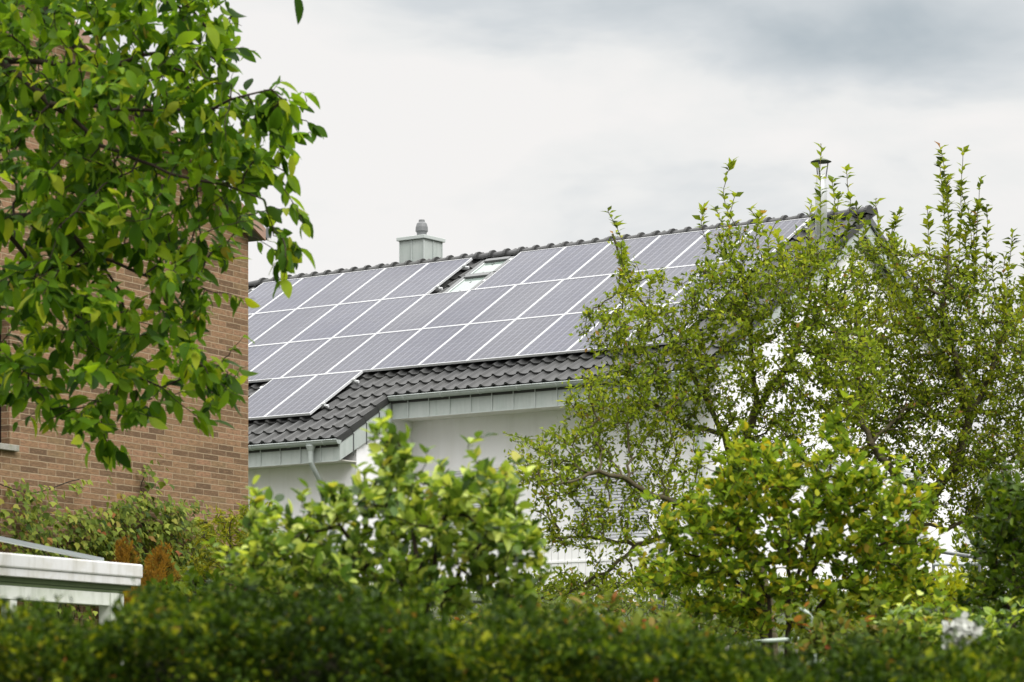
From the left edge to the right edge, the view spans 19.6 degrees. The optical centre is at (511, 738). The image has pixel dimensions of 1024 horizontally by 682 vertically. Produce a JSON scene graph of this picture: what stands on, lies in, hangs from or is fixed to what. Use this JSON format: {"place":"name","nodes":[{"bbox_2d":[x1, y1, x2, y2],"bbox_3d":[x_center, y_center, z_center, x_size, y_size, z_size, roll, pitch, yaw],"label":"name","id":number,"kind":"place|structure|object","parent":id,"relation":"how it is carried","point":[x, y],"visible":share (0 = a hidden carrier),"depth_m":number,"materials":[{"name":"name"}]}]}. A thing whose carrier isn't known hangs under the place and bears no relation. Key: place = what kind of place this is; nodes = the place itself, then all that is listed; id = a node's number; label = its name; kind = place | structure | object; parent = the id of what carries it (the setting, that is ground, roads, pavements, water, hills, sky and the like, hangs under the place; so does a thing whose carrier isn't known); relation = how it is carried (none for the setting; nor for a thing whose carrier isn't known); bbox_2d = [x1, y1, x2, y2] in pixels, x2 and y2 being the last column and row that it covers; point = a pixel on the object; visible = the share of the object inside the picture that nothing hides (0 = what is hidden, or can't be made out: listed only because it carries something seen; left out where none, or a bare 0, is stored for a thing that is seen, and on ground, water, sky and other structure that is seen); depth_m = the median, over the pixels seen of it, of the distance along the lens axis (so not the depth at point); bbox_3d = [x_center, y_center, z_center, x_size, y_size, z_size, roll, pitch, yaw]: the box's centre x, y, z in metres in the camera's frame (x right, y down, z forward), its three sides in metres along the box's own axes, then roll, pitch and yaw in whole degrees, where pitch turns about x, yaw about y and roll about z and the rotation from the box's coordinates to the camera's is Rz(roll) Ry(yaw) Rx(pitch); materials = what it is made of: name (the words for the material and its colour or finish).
{"place":"outdoors","nodes":[
{"label":"outdoors","id":0,"kind":"place"},
{"bbox_2d":[72,0,1023,589],"label":"sky","id":1,"kind":"structure","parent":0,"point":[497,125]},
{"bbox_2d":[263,591,1018,681],"bbox_3d":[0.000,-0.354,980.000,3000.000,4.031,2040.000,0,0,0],"label":"ground","id":2,"kind":"structure","parent":0,"point":[780,620],"depth_m":39.77,"materials":[{"name":"green plant"}]},
{"bbox_2d":[0,536,142,670],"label":"garden shelter","id":3,"kind":"object","parent":2,"relation":"on","point":[100,582],"visible":0.75,"depth_m":19.29,"materials":[{"name":"white paint"}]},
{"bbox_2d":[98,534,142,613],"bbox_3d":[-3.138,-0.410,23.995,0.440,2.498,0.363,0,0,0],"label":"dried conifer","id":4,"kind":"object","parent":2,"relation":"on","point":[127,556],"visible":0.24,"depth_m":23.98,"materials":[{"name":"brown plant"}]},
{"bbox_2d":[0,5,273,672],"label":"brick house","id":5,"kind":"structure","parent":2,"relation":"on","point":[200,465],"depth_m":30.23,"materials":[{"name":"brown brick"}]},
{"bbox_2d":[0,335,18,451],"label":"window","id":6,"kind":"structure","parent":5,"relation":"in","point":[8,447],"depth_m":28.28,"materials":[{"name":"white glass"}]},
{"bbox_2d":[0,454,240,664],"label":"wall vine","id":7,"kind":"object","parent":5,"relation":"attached to","point":[122,516],"depth_m":29.22,"materials":[{"name":"green plant"}]},
{"bbox_2d":[123,539,180,616],"bbox_3d":[-2.715,-0.239,22.503,0.566,2.558,0.473,0,0,0],"label":"dried conifer","id":8,"kind":"object","parent":2,"relation":"on","point":[163,562],"visible":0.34,"depth_m":22.46,"materials":[{"name":"brown plant"}]},
{"bbox_2d":[0,0,327,472],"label":"broadleaf tree","id":9,"kind":"object","parent":2,"relation":"on","point":[80,134],"visible":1,"depth_m":15.24,"materials":[{"name":"green plant"}]},
{"bbox_2d":[157,500,290,655],"bbox_3d":[-2.471,-0.801,25.988,1.389,2.632,0.994,0,0,0],"label":"narrow leaved shrub","id":10,"kind":"object","parent":2,"relation":"on","point":[229,530],"visible":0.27,"depth_m":25.85,"materials":[{"name":"green plant"}]},
{"bbox_2d":[138,560,321,648],"bbox_3d":[-1.425,0.373,14.984,1.001,2.548,0.880,0,0,0],"label":"dark corner shrub","id":11,"kind":"object","parent":2,"relation":"on","point":[195,582],"visible":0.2,"depth_m":14.80,"materials":[{"name":"green plant"}]},
{"bbox_2d":[201,409,557,662],"bbox_3d":[-0.470,0.257,10.502,1.272,2.855,1.014,0,0,0],"label":"leafy shrub","id":12,"kind":"object","parent":2,"relation":"on","point":[495,520],"visible":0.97,"depth_m":10.30,"materials":[{"name":"green plant"}]},
{"bbox_2d":[0,571,1023,681],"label":"hedge","id":13,"kind":"object","parent":2,"relation":"on","point":[172,638],"visible":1,"depth_m":6.85,"materials":[{"name":"green plant"}]},
{"bbox_2d":[449,579,602,667],"bbox_3d":[0.068,0.117,20.013,1.096,2.386,0.994,0,0,0],"label":"shrub","id":14,"kind":"object","parent":2,"relation":"on","point":[480,608],"visible":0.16,"depth_m":19.94,"materials":[{"name":"green plant"}]},
{"bbox_2d":[518,589,692,681],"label":"shrub","id":15,"kind":"object","parent":2,"relation":"on","point":[638,615],"visible":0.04,"depth_m":10.84,"materials":[{"name":"green plant"}]},
{"bbox_2d":[486,536,738,596],"bbox_3d":[1.384,-2.458,44.926,4.763,1.100,0.110,0,0,36],"label":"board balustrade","id":16,"kind":"object","parent":2,"relation":"on","point":[561,557],"visible":0.12,"depth_m":45.08,"materials":[{"name":"wood"}]},
{"bbox_2d":[248,158,984,592],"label":"white house","id":17,"kind":"structure","parent":2,"relation":"on","point":[444,408],"depth_m":49.36,"materials":[{"name":"paint"}]},
{"bbox_2d":[248,343,286,370],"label":"solar panel","id":18,"kind":"object","parent":17,"relation":"attached to","point":[258,355],"visible":0.31,"depth_m":53.74,"materials":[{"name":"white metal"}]},
{"bbox_2d":[248,309,295,344],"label":"solar panel","id":19,"kind":"object","parent":17,"relation":"attached to","point":[259,324],"visible":0.51,"depth_m":55.47,"materials":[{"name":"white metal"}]},
{"bbox_2d":[248,278,301,313],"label":"solar panel","id":20,"kind":"object","parent":17,"relation":"attached to","point":[262,294],"visible":0.61,"depth_m":57.19,"materials":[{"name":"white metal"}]},
{"bbox_2d":[248,375,315,419],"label":"solar panel","id":21,"kind":"object","parent":17,"relation":"attached to","point":[267,398],"visible":0.69,"depth_m":51.35,"materials":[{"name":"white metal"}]},
{"bbox_2d":[248,338,330,382],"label":"solar panel","id":22,"kind":"object","parent":17,"relation":"attached to","point":[284,360],"visible":0.83,"depth_m":52.96,"materials":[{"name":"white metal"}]},
{"bbox_2d":[248,305,336,346],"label":"solar panel","id":23,"kind":"object","parent":17,"relation":"attached to","point":[291,326],"visible":0.84,"depth_m":54.70,"materials":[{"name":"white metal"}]},
{"bbox_2d":[255,273,343,313],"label":"solar panel","id":24,"kind":"object","parent":17,"relation":"attached to","point":[305,289],"visible":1,"depth_m":56.44,"materials":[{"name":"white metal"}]},
{"bbox_2d":[264,371,362,418],"bbox_3d":[-3.388,-5.883,50.696,1.006,0.041,1.658,0,31,36],"label":"solar panel","id":25,"kind":"object","parent":17,"relation":"attached to","point":[311,396],"visible":1,"depth_m":50.64,"materials":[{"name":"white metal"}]},
{"bbox_2d":[281,334,374,377],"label":"solar panel","id":26,"kind":"object","parent":17,"relation":"attached to","point":[330,354],"visible":1,"depth_m":52.35,"materials":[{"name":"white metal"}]},
{"bbox_2d":[290,300,379,341],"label":"solar panel","id":27,"kind":"object","parent":17,"relation":"attached to","point":[336,320],"visible":1,"depth_m":54.10,"materials":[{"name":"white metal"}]},
{"bbox_2d":[297,268,384,308],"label":"solar panel","id":28,"kind":"object","parent":17,"relation":"attached to","point":[341,288],"visible":1,"depth_m":55.86,"materials":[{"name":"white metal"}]},
{"bbox_2d":[326,329,420,373],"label":"solar panel","id":29,"kind":"object","parent":17,"relation":"attached to","point":[372,352],"visible":1,"depth_m":51.74,"materials":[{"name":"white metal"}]},
{"bbox_2d":[333,295,424,337],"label":"solar panel","id":30,"kind":"object","parent":17,"relation":"attached to","point":[378,316],"visible":1,"depth_m":53.50,"materials":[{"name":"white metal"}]},
{"bbox_2d":[340,263,427,303],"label":"solar panel","id":31,"kind":"object","parent":17,"relation":"attached to","point":[385,282],"visible":1,"depth_m":55.26,"materials":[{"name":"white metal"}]},
{"bbox_2d":[371,324,467,371],"bbox_3d":[-1.585,-6.745,51.156,1.006,0.042,1.658,0,31,36],"label":"solar panel","id":32,"kind":"object","parent":17,"relation":"attached to","point":[417,348],"visible":1,"depth_m":51.12,"materials":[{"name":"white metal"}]},
{"bbox_2d":[378,290,469,332],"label":"solar panel","id":33,"kind":"object","parent":17,"relation":"attached to","point":[423,311],"visible":1,"depth_m":52.91,"materials":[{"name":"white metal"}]},
{"bbox_2d":[382,258,472,299],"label":"solar panel","id":34,"kind":"object","parent":17,"relation":"attached to","point":[428,278],"visible":1,"depth_m":54.65,"materials":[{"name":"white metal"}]},
{"bbox_2d":[419,319,515,366],"bbox_3d":[-0.759,-6.745,50.558,1.006,0.040,1.658,0,31,36],"label":"solar panel","id":35,"kind":"object","parent":17,"relation":"attached to","point":[465,344],"visible":1,"depth_m":50.52,"materials":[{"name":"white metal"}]},
{"bbox_2d":[422,285,515,328],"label":"solar panel","id":36,"kind":"object","parent":17,"relation":"attached to","point":[468,307],"visible":1,"depth_m":52.31,"materials":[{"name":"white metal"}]},
{"bbox_2d":[439,464,500,534],"bbox_3d":[-0.681,-3.905,49.632,1.340,1.322,0.070,0,0,36],"label":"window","id":37,"kind":"structure","parent":17,"relation":"in","point":[457,469],"depth_m":49.75,"materials":[{"name":"white glass"}]},
{"bbox_2d":[467,314,563,362],"bbox_3d":[0.067,-6.745,49.959,1.006,0.040,1.658,0,31,36],"label":"solar panel","id":38,"kind":"object","parent":17,"relation":"attached to","point":[513,339],"visible":1,"depth_m":49.92,"materials":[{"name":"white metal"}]},
{"bbox_2d":[469,280,562,323],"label":"solar panel","id":39,"kind":"object","parent":17,"relation":"attached to","point":[516,302],"visible":1,"depth_m":51.71,"materials":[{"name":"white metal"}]},
{"bbox_2d":[475,247,564,288],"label":"solar panel","id":40,"kind":"object","parent":17,"relation":"attached to","point":[520,267],"visible":1,"depth_m":53.42,"materials":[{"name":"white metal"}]},
{"bbox_2d":[516,310,611,357],"bbox_3d":[0.893,-6.745,49.361,1.006,0.040,1.658,0,31,36],"label":"solar panel","id":41,"kind":"object","parent":17,"relation":"attached to","point":[555,338],"visible":0.79,"depth_m":49.26,"materials":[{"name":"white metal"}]},
{"bbox_2d":[517,274,611,318],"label":"solar panel","id":42,"kind":"object","parent":17,"relation":"attached to","point":[564,296],"visible":0.94,"depth_m":51.11,"materials":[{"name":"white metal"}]},
{"bbox_2d":[521,241,612,283],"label":"solar panel","id":43,"kind":"object","parent":17,"relation":"attached to","point":[566,262],"visible":0.86,"depth_m":52.82,"materials":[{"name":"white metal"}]},
{"bbox_2d":[570,466,652,543],"bbox_3d":[1.607,-3.604,47.975,1.590,1.522,0.070,0,0,36],"label":"window","id":44,"kind":"structure","parent":17,"relation":"in","point":[641,534],"depth_m":47.91,"materials":[{"name":"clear glass"}]},
{"bbox_2d":[566,269,658,313],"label":"solar panel","id":45,"kind":"object","parent":17,"relation":"attached to","point":[607,285],"visible":0.44,"depth_m":50.51,"materials":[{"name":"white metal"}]},
{"bbox_2d":[568,235,659,278],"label":"solar panel","id":46,"kind":"object","parent":17,"relation":"attached to","point":[604,261],"visible":0.81,"depth_m":52.21,"materials":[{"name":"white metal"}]},
{"bbox_2d":[566,304,664,352],"bbox_3d":[1.719,-6.745,48.763,1.006,0.040,1.658,0,31,36],"label":"solar panel","id":47,"kind":"object","parent":17,"relation":"attached to","point":[578,346],"visible":0.34,"depth_m":48.62,"materials":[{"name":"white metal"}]},
{"bbox_2d":[616,264,704,308],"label":"solar panel","id":48,"kind":"object","parent":17,"relation":"attached to","point":[671,273],"visible":0.3,"depth_m":49.96,"materials":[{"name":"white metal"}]},
{"bbox_2d":[616,230,708,273],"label":"solar panel","id":49,"kind":"object","parent":17,"relation":"attached to","point":[664,251],"visible":0.84,"depth_m":51.66,"materials":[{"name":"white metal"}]},
{"bbox_2d":[619,299,714,347],"bbox_3d":[2.545,-6.745,48.164,1.006,0.042,1.658,0,31,36],"label":"solar panel","id":50,"kind":"object","parent":17,"relation":"attached to","point":[655,329],"visible":0.23,"depth_m":48.09,"materials":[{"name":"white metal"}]},
{"bbox_2d":[666,224,755,267],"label":"solar panel","id":51,"kind":"object","parent":17,"relation":"attached to","point":[685,258],"visible":0.61,"depth_m":51.01,"materials":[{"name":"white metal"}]},
{"bbox_2d":[666,258,762,303],"bbox_3d":[3.385,-7.607,49.323,1.006,0.041,1.658,0,31,36],"label":"solar panel","id":52,"kind":"object","parent":17,"relation":"attached to","point":[678,300],"visible":0.2,"depth_m":49.26,"materials":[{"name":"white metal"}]},
{"bbox_2d":[719,218,810,261],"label":"solar panel","id":53,"kind":"object","parent":17,"relation":"attached to","point":[787,227],"visible":0.36,"depth_m":50.50,"materials":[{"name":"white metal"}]},
{"bbox_2d":[808,451,842,531],"bbox_3d":[5.250,-4.113,49.620,0.055,1.320,1.120,0,0,36],"label":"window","id":54,"kind":"structure","parent":17,"relation":"in","point":[834,467],"depth_m":49.47,"materials":[{"name":"glass"}]},
{"bbox_2d":[892,465,926,542],"bbox_3d":[6.985,-4.113,52.000,0.055,1.320,1.220,0,0,36],"label":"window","id":55,"kind":"structure","parent":17,"relation":"in","point":[907,471],"depth_m":51.87,"materials":[{"name":"glass"}]},
{"bbox_2d":[567,584,682,621],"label":"shrub","id":56,"kind":"object","parent":2,"relation":"on","point":[616,611],"visible":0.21,"depth_m":21.83,"materials":[{"name":"green plant"}]},
{"bbox_2d":[555,589,724,601],"bbox_3d":[1.633,-1.594,42.017,3.064,1.075,0.057,0,0,0],"label":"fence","id":57,"kind":"object","parent":2,"relation":"on","point":[645,598],"visible":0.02,"depth_m":41.99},
{"bbox_2d":[267,564,1018,680],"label":"ground cover","id":58,"kind":"object","parent":2,"relation":"on","point":[813,600],"visible":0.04,"depth_m":39.54,"materials":[{"name":"green plant"}]},
{"bbox_2d":[658,543,666,608],"bbox_3d":[1.825,-1.714,36.000,0.120,1.314,0.120,0,0,0],"label":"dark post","id":59,"kind":"object","parent":2,"relation":"on","point":[659,605],"visible":0.06,"depth_m":35.95,"materials":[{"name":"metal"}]},
{"bbox_2d":[502,142,901,670],"bbox_3d":[1.746,-2.660,28.012,3.763,6.034,1.732,0,0,-10],"label":"apple tree","id":60,"kind":"object","parent":2,"relation":"on","point":[775,383],"visible":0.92,"depth_m":27.87,"materials":[{"name":"green plant"}]},
{"bbox_2d":[634,588,782,652],"bbox_3d":[1.279,0.216,19.003,0.874,2.398,0.944,0,0,-18],"label":"shrub","id":61,"kind":"object","parent":2,"relation":"on","point":[715,624],"visible":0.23,"depth_m":18.86,"materials":[{"name":"green plant"}]},
{"bbox_2d":[629,390,949,663],"bbox_3d":[1.494,-0.127,16.014,1.750,3.474,1.118,0,0,0],"label":"yellowing shrub","id":62,"kind":"object","parent":2,"relation":"on","point":[706,527],"visible":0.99,"depth_m":15.81,"materials":[{"name":"green plant"}]},
{"bbox_2d":[755,608,841,661],"bbox_3d":[1.380,-0.150,14.200,0.430,0.963,0.019,0,0,0],"label":"plant support","id":63,"kind":"object","parent":2,"relation":"on","point":[782,639],"visible":0.31,"depth_m":14.19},
{"bbox_2d":[779,593,954,679],"bbox_3d":[1.561,0.526,13.007,0.767,2.336,0.893,0,0,0],"label":"shrub","id":64,"kind":"object","parent":2,"relation":"on","point":[820,636],"visible":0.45,"depth_m":12.83,"materials":[{"name":"green plant"}]},
{"bbox_2d":[802,141,1023,674],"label":"apple tree","id":65,"kind":"object","parent":2,"relation":"on","point":[924,396],"visible":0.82,"depth_m":30.26,"materials":[{"name":"green plant"}]},
{"bbox_2d":[852,553,982,627],"bbox_3d":[2.435,0.176,17.997,0.848,2.603,0.919,0,0,0],"label":"golden shrub","id":66,"kind":"object","parent":2,"relation":"on","point":[956,581],"visible":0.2,"depth_m":17.82,"materials":[{"name":"green plant"}]},
{"bbox_2d":[865,574,1023,675],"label":"shrub","id":67,"kind":"object","parent":2,"relation":"on","point":[999,636],"visible":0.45,"depth_m":12.82,"materials":[{"name":"green plant"}]},
{"bbox_2d":[939,611,983,652],"bbox_3d":[1.459,-0.127,9.599,0.138,0.570,0.160,0,0,0],"label":"white flower head","id":68,"kind":"object","parent":2,"relation":"on","point":[967,626],"visible":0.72,"depth_m":9.59},
{"bbox_2d":[932,551,1007,612],"bbox_3d":[5.825,-1.464,32.347,0.892,1.439,3.833,0,0,-19],"label":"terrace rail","id":69,"kind":"object","parent":2,"relation":"on","point":[959,555],"visible":0.2,"depth_m":33.96,"materials":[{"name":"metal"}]},
{"bbox_2d":[950,500,1023,608],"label":"background shrub","id":70,"kind":"object","parent":2,"relation":"on","point":[965,549],"visible":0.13,"depth_m":39.97,"materials":[{"name":"green plant"}]},
{"bbox_2d":[956,449,1023,662],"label":"dark shrub","id":71,"kind":"object","parent":2,"relation":"on","point":[1002,533],"visible":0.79,"depth_m":14.88,"materials":[{"name":"green plant"}]}
]}

